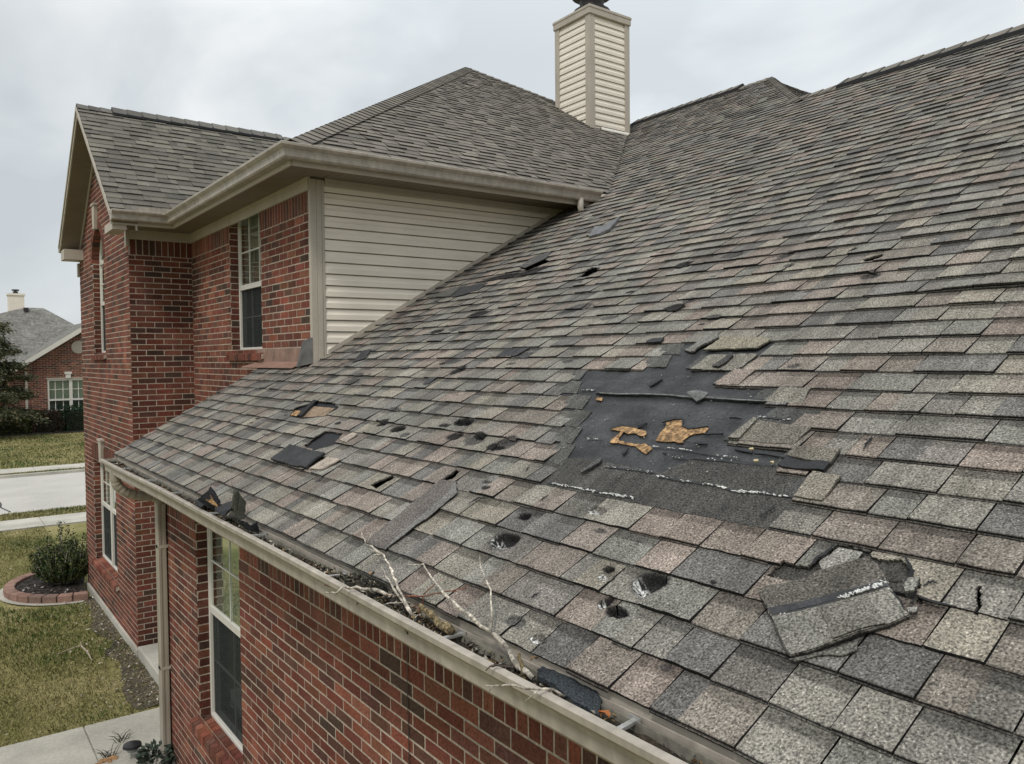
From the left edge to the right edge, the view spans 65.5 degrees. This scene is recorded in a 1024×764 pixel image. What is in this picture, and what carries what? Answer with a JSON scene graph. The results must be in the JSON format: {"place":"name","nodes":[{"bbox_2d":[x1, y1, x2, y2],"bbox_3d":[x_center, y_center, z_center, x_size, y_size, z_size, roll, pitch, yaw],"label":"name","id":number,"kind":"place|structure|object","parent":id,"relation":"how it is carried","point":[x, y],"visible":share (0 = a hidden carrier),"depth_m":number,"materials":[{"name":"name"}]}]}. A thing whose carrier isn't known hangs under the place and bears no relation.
{"place":"outdoors","nodes":[
{"label":"outdoors","id":0,"kind":"place"},
{"bbox_2d":[0,289,82,431],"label":"neighbour house","id":1,"kind":"structure","parent":0,"point":[49,342],"depth_m":44.67,"materials":[{"name":"brick"}]},
{"bbox_2d":[47,378,82,414],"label":"window","id":2,"kind":"structure","parent":1,"relation":"in","point":[61,392],"depth_m":44.53,"materials":[{"name":"glass"}]},
{"bbox_2d":[0,463,84,474],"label":"sidewalk","id":3,"kind":"structure","parent":0,"point":[38,468],"depth_m":28.29,"materials":[{"name":"concrete"}]},
{"bbox_2d":[0,432,85,520],"bbox_3d":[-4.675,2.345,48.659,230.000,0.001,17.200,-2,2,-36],"label":"lawn","id":4,"kind":"structure","parent":0,"point":[66,440],"depth_m":33.84,"materials":[{"name":"green plant"}]},
{"bbox_2d":[0,321,52,429],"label":"evergreen tree","id":5,"kind":"object","parent":4,"relation":"on","point":[8,371],"visible":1,"depth_m":39.86,"materials":[{"name":"green plant"}]},
{"bbox_2d":[0,430,83,436],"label":"soil","id":6,"kind":"structure","parent":4,"relation":"on","point":[35,433],"depth_m":42.10,"materials":[{"name":"brown soil"}]},
{"bbox_2d":[0,416,33,434],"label":"hedge","id":7,"kind":"object","parent":6,"relation":"on","point":[10,430],"visible":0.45,"depth_m":41.82,"materials":[{"name":"green plant"}]},
{"bbox_2d":[29,409,63,432],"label":"hedge","id":8,"kind":"object","parent":6,"relation":"on","point":[51,426],"visible":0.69,"depth_m":42.77,"materials":[{"name":"green plant"}]},
{"bbox_2d":[58,404,83,430],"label":"hedge","id":9,"kind":"object","parent":6,"relation":"on","point":[73,421],"visible":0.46,"depth_m":43.49,"materials":[{"name":"green plant"}]},
{"bbox_2d":[0,472,85,512],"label":"street","id":10,"kind":"structure","parent":0,"point":[18,494],"depth_m":23.53,"materials":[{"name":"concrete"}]},
{"bbox_2d":[0,512,85,531],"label":"sidewalk","id":11,"kind":"structure","parent":0,"point":[44,521],"depth_m":18.85,"materials":[{"name":"concrete"}]},
{"bbox_2d":[0,506,85,520],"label":"lawn","id":12,"kind":"structure","parent":0,"point":[40,513],"depth_m":19.87,"materials":[{"name":"green plant"}]},
{"bbox_2d":[0,522,158,746],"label":"lawn","id":13,"kind":"structure","parent":0,"point":[79,529],"depth_m":9.84,"materials":[{"name":"green plant"}]},
{"bbox_2d":[3,586,14,596],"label":"edging block","id":14,"kind":"structure","parent":13,"relation":"on","point":[8,588],"depth_m":12.96,"materials":[{"name":"brown concrete"}]},
{"bbox_2d":[3,583,15,587],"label":"edging block","id":15,"kind":"structure","parent":13,"relation":"on","point":[10,585],"depth_m":13.15,"materials":[{"name":"brown concrete"}]},
{"bbox_2d":[4,589,17,599],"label":"edging block","id":16,"kind":"structure","parent":13,"relation":"on","point":[7,593],"depth_m":12.79,"materials":[{"name":"brown concrete"}]},
{"bbox_2d":[6,580,19,584],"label":"edging block","id":17,"kind":"structure","parent":13,"relation":"on","point":[14,581],"depth_m":13.37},
{"bbox_2d":[9,591,24,601],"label":"edging block","id":18,"kind":"structure","parent":13,"relation":"on","point":[13,596],"depth_m":12.65,"materials":[{"name":"red brick"}]},
{"bbox_2d":[12,576,26,581],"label":"edging block","id":19,"kind":"structure","parent":13,"relation":"on","point":[21,578],"depth_m":13.56,"materials":[{"name":"red brick"}]},
{"bbox_2d":[17,593,34,602],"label":"edging block","id":20,"kind":"structure","parent":13,"relation":"on","point":[22,598],"depth_m":12.54,"materials":[{"name":"brown concrete"}]},
{"bbox_2d":[21,573,34,578],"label":"edging block","id":21,"kind":"structure","parent":13,"relation":"on","point":[29,575],"depth_m":13.76,"materials":[{"name":"red brick"}]},
{"bbox_2d":[29,594,45,603],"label":"edging block","id":22,"kind":"structure","parent":13,"relation":"on","point":[35,599],"depth_m":12.49,"materials":[{"name":"brown concrete"}]},
{"bbox_2d":[0,588,83,605],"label":"footing strip","id":23,"kind":"object","parent":13,"relation":"on","point":[3,598],"visible":0.81,"depth_m":12.52,"materials":[{"name":"concrete"}]},
{"bbox_2d":[15,575,85,594],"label":"mulch","id":24,"kind":"object","parent":13,"relation":"on","point":[78,588],"visible":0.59,"depth_m":13.12,"materials":[{"name":"brown plant"}]},
{"bbox_2d":[22,584,68,592],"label":"pale stones","id":25,"kind":"object","parent":24,"relation":"on","point":[39,589],"visible":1,"depth_m":12.90,"materials":[{"name":"white stone"}]},
{"bbox_2d":[27,521,87,585],"bbox_3d":[-7.511,2.849,13.332,1.048,1.048,1.053,-2,2,-36],"label":"shrub","id":26,"kind":"object","parent":24,"relation":"on","point":[67,563],"visible":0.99,"depth_m":13.14,"materials":[{"name":"green plant"}]},
{"bbox_2d":[42,594,58,603],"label":"edging block","id":27,"kind":"structure","parent":13,"relation":"on","point":[49,598],"depth_m":12.48,"materials":[{"name":"brown concrete"}]},
{"bbox_2d":[0,537,128,734],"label":"fallen leaves","id":28,"kind":"object","parent":13,"relation":"on","point":[52,660],"depth_m":10.31,"materials":[{"name":"beige plant"}]},
{"bbox_2d":[57,593,72,602],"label":"edging block","id":29,"kind":"structure","parent":13,"relation":"on","point":[63,597],"depth_m":12.54,"materials":[{"name":"red brick"}]},
{"bbox_2d":[73,591,88,600],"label":"edging block","id":30,"kind":"structure","parent":13,"relation":"on","point":[80,596],"depth_m":12.63,"materials":[{"name":"brown concrete"}]},
{"bbox_2d":[51,595,158,717],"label":"leaf litter","id":31,"kind":"object","parent":13,"relation":"on","point":[116,657],"visible":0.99,"depth_m":10.04,"materials":[{"name":"brown plant"}]},
{"bbox_2d":[83,597,158,709],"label":"soil","id":32,"kind":"structure","parent":13,"relation":"on","point":[107,627],"depth_m":9.72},
{"bbox_2d":[0,708,175,763],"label":"walkway","id":33,"kind":"structure","parent":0,"point":[79,745],"depth_m":7.86,"materials":[{"name":"concrete"}]},
{"bbox_2d":[95,755,117,763],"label":"stone chip","id":34,"kind":"object","parent":33,"relation":"on","point":[108,759],"visible":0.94,"depth_m":7.52,"materials":[{"name":"stone"}]},
{"bbox_2d":[95,740,119,757],"bbox_3d":[-3.844,3.540,7.610,0.279,0.136,0.178,-2,2,-36],"label":"grass tuft","id":35,"kind":"object","parent":33,"relation":"on","point":[105,755],"visible":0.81,"depth_m":7.60,"materials":[{"name":"green plant"}]},
{"bbox_2d":[109,730,134,742],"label":"grass tuft","id":36,"kind":"object","parent":33,"relation":"on","point":[117,739],"visible":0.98,"depth_m":7.91,"materials":[{"name":"green plant"}]},
{"bbox_2d":[122,740,141,758],"bbox_3d":[-3.606,3.520,7.568,0.168,0.211,0.170,-2,2,-36],"label":"solar light","id":37,"kind":"object","parent":33,"relation":"on","point":[132,746],"visible":1,"depth_m":7.53,"materials":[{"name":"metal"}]},
{"bbox_2d":[138,643,158,685],"bbox_3d":[-3.656,3.479,9.202,0.670,0.190,2.821,-2,2,-36],"label":"porch step","id":38,"kind":"object","parent":33,"relation":"on","point":[148,656],"visible":0.11,"depth_m":9.79,"materials":[{"name":"concrete"}]},
{"bbox_2d":[135,739,176,763],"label":"plant","id":39,"kind":"object","parent":33,"relation":"on","point":[142,752],"visible":0.91,"depth_m":7.46,"materials":[{"name":"green plant"}]},
{"bbox_2d":[0,0,1023,324],"label":"sky","id":40,"kind":"structure","parent":0,"point":[286,68],"materials":[{"name":"white"}]},
{"label":"ground","id":41,"kind":"structure","parent":0,"visible":0},
{"bbox_2d":[0,469,84,478],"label":"kerb","id":42,"kind":"structure","parent":41,"relation":"on","point":[40,473],"depth_m":27.08,"materials":[{"name":"concrete"}]},
{"bbox_2d":[0,504,85,514],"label":"kerb","id":43,"kind":"structure","parent":41,"relation":"on","point":[38,509],"depth_m":20.32,"materials":[{"name":"concrete"}]},
{"bbox_2d":[58,0,1023,763],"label":"brick house","id":44,"kind":"structure","parent":41,"relation":"on","point":[662,398],"depth_m":4.45,"materials":[{"name":"brick"}]},
{"bbox_2d":[99,241,105,352],"bbox_3d":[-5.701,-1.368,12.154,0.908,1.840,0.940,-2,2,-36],"label":"window","id":45,"kind":"structure","parent":44,"relation":"in","point":[103,341],"depth_m":12.22,"materials":[{"name":"white plastic"}]},
{"bbox_2d":[100,463,117,571],"bbox_3d":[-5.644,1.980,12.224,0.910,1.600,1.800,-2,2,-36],"label":"window","id":46,"kind":"structure","parent":44,"relation":"in","point":[108,494],"depth_m":12.31,"materials":[{"name":"glass"}]},
{"bbox_2d":[194,498,204,507],"bbox_3d":[-1.889,0.718,4.877,0.106,0.070,0.241,-2,2,-36],"label":"torn shingle","id":47,"kind":"object","parent":44,"relation":"on","point":[198,503],"visible":0.45,"depth_m":4.81,"materials":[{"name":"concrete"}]},
{"bbox_2d":[198,486,220,509],"bbox_3d":[-1.795,0.699,4.749,0.160,0.157,0.061,-2,2,-36],"label":"torn shingle","id":48,"kind":"object","parent":44,"relation":"on","point":[207,496],"visible":0.76,"depth_m":4.74,"materials":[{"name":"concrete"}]},
{"bbox_2d":[206,495,217,507],"bbox_3d":[-1.770,0.717,4.717,0.086,0.096,0.014,-2,2,-34],"label":"wood splinter","id":49,"kind":"object","parent":44,"relation":"on","point":[213,503],"visible":0.69,"depth_m":4.71,"materials":[{"name":"brown wood"}]},
{"bbox_2d":[215,501,231,516],"bbox_3d":[-1.634,0.712,4.531,0.106,0.070,0.242,-2,2,-36],"label":"torn shingle","id":50,"kind":"object","parent":44,"relation":"on","point":[224,509],"visible":0.78,"depth_m":4.49,"materials":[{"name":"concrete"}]},
{"bbox_2d":[207,528,242,753],"bbox_3d":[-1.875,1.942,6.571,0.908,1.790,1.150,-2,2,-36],"label":"window","id":51,"kind":"structure","parent":44,"relation":"in","point":[222,554],"depth_m":6.47,"materials":[{"name":"glass"}]},
{"bbox_2d":[231,490,245,519],"bbox_3d":[-1.492,0.669,4.347,0.079,0.168,0.030,-2,2,-36],"label":"torn shingle","id":52,"kind":"object","parent":44,"relation":"on","point":[238,505],"visible":0.95,"depth_m":4.34,"materials":[{"name":"grey asphalt"}]},
{"bbox_2d":[237,519,261,533],"bbox_3d":[-1.368,0.765,4.191,0.147,0.102,0.024,-2,2,-36],"label":"torn shingle","id":53,"kind":"object","parent":44,"relation":"on","point":[253,527],"visible":0.84,"depth_m":4.18,"materials":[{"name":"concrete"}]},
{"bbox_2d":[237,213,262,349],"bbox_3d":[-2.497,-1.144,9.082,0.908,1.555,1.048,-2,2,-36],"label":"window","id":54,"kind":"structure","parent":44,"relation":"in","point":[249,254],"depth_m":8.97,"materials":[{"name":"glass"}]},
{"bbox_2d":[270,444,324,467],"bbox_3d":[-1.319,0.457,4.888,0.150,0.098,0.584,-2,2,-36],"label":"loose shingle","id":55,"kind":"object","parent":44,"relation":"on","point":[293,455],"visible":1,"depth_m":4.87,"materials":[{"name":"black asphalt"}]},
{"bbox_2d":[319,567,452,641],"bbox_3d":[-0.544,0.823,3.106,0.154,0.125,1.332,-2,2,-36],"label":"debris heap","id":56,"kind":"object","parent":44,"relation":"on","point":[354,579],"visible":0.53,"depth_m":3.09,"materials":[{"name":"brown plant"}]},
{"bbox_2d":[323,585,395,597],"bbox_3d":[-0.597,0.804,3.020,0.318,0.051,0.070,0,2,20],"label":"fallen branch","id":57,"kind":"object","parent":56,"relation":"on","point":[379,591],"visible":0.99,"depth_m":3.02,"materials":[{"name":"grey wood"}]},
{"bbox_2d":[400,577,467,604],"bbox_3d":[-0.274,0.725,2.771,0.410,0.134,0.083,1,2,41],"label":"fallen branch","id":58,"kind":"object","parent":56,"relation":"on","point":[423,595],"visible":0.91,"depth_m":2.79,"materials":[{"name":"wood"}]},
{"bbox_2d":[108,461,701,763],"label":"gutter litter","id":59,"kind":"object","parent":44,"relation":"on","point":[648,739],"visible":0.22,"depth_m":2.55,"materials":[{"name":"brown plant"}]},
{"bbox_2d":[357,526,412,615],"bbox_3d":[-0.520,0.729,3.156,0.037,0.189,0.794,-1,2,-24],"label":"fallen branch","id":60,"kind":"object","parent":59,"relation":"on","point":[407,607],"visible":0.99,"depth_m":2.96,"materials":[{"name":"grey wood"}]},
{"bbox_2d":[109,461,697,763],"bbox_3d":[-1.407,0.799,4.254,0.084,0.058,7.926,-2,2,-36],"label":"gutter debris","id":61,"kind":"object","parent":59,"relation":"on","point":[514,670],"visible":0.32,"depth_m":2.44,"materials":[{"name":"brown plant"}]},
{"bbox_2d":[404,555,533,680],"bbox_3d":[-0.153,0.717,2.672,0.155,0.230,0.953,-1,2,-24],"label":"fallen branch","id":62,"kind":"object","parent":61,"relation":"on","point":[516,663],"visible":0.99,"depth_m":2.46,"materials":[{"name":"grey wood"}]},
{"bbox_2d":[485,664,535,678],"bbox_3d":[-0.002,0.825,2.284,0.144,0.037,0.054,0,2,7],"label":"fallen branch","id":63,"kind":"object","parent":61,"relation":"on","point":[499,665],"visible":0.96,"depth_m":2.29,"materials":[{"name":"grey wood"}]},
{"bbox_2d":[418,603,454,635],"bbox_3d":[-0.255,0.796,2.678,0.036,0.059,0.211,-2,2,-36],"label":"rotten stick","id":64,"kind":"object","parent":59,"relation":"on","point":[446,627],"visible":1,"depth_m":2.65,"materials":[{"name":"brown wood"}]},
{"bbox_2d":[517,653,526,679],"bbox_3d":[0.028,0.818,2.287,0.034,0.074,0.015,1,2,43],"label":"rotten stick","id":65,"kind":"object","parent":59,"relation":"on","point":[523,675],"visible":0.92,"depth_m":2.28,"materials":[{"name":"brown wood"}]},
{"bbox_2d":[485,684,565,702],"bbox_3d":[0.037,0.829,2.110,0.217,0.049,0.071,-1,2,-2],"label":"fallen branch","id":66,"kind":"object","parent":59,"relation":"on","point":[542,689],"visible":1,"depth_m":2.12,"materials":[{"name":"grey wood"}]},
{"bbox_2d":[537,666,601,716],"bbox_3d":[0.166,0.835,2.186,0.082,0.057,0.311,-2,2,-30],"label":"shingle chunk","id":67,"kind":"object","parent":59,"relation":"on","point":[585,697],"visible":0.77,"depth_m":2.15,"materials":[{"name":"grey asphalt"}]},
{"bbox_2d":[598,710,610,717],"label":"dry leaf","id":68,"kind":"object","parent":59,"relation":"on","point":[607,712],"visible":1,"depth_m":2.01,"materials":[{"name":"orange plant"}]},
{"bbox_2d":[366,480,456,550],"bbox_3d":[-0.417,0.571,3.479,0.415,0.238,0.241,-2,2,-36],"label":"loose shingle","id":69,"kind":"object","parent":44,"relation":"on","point":[432,500],"visible":1,"depth_m":3.46,"materials":[{"name":"grey asphalt"}]},
{"bbox_2d":[759,556,909,662],"bbox_3d":[0.790,0.558,1.972,0.294,0.195,0.303,0,2,5],"label":"torn shingle","id":70,"kind":"object","parent":44,"relation":"on","point":[823,608],"visible":1,"depth_m":1.95,"materials":[{"name":"grey asphalt"}]}
]}

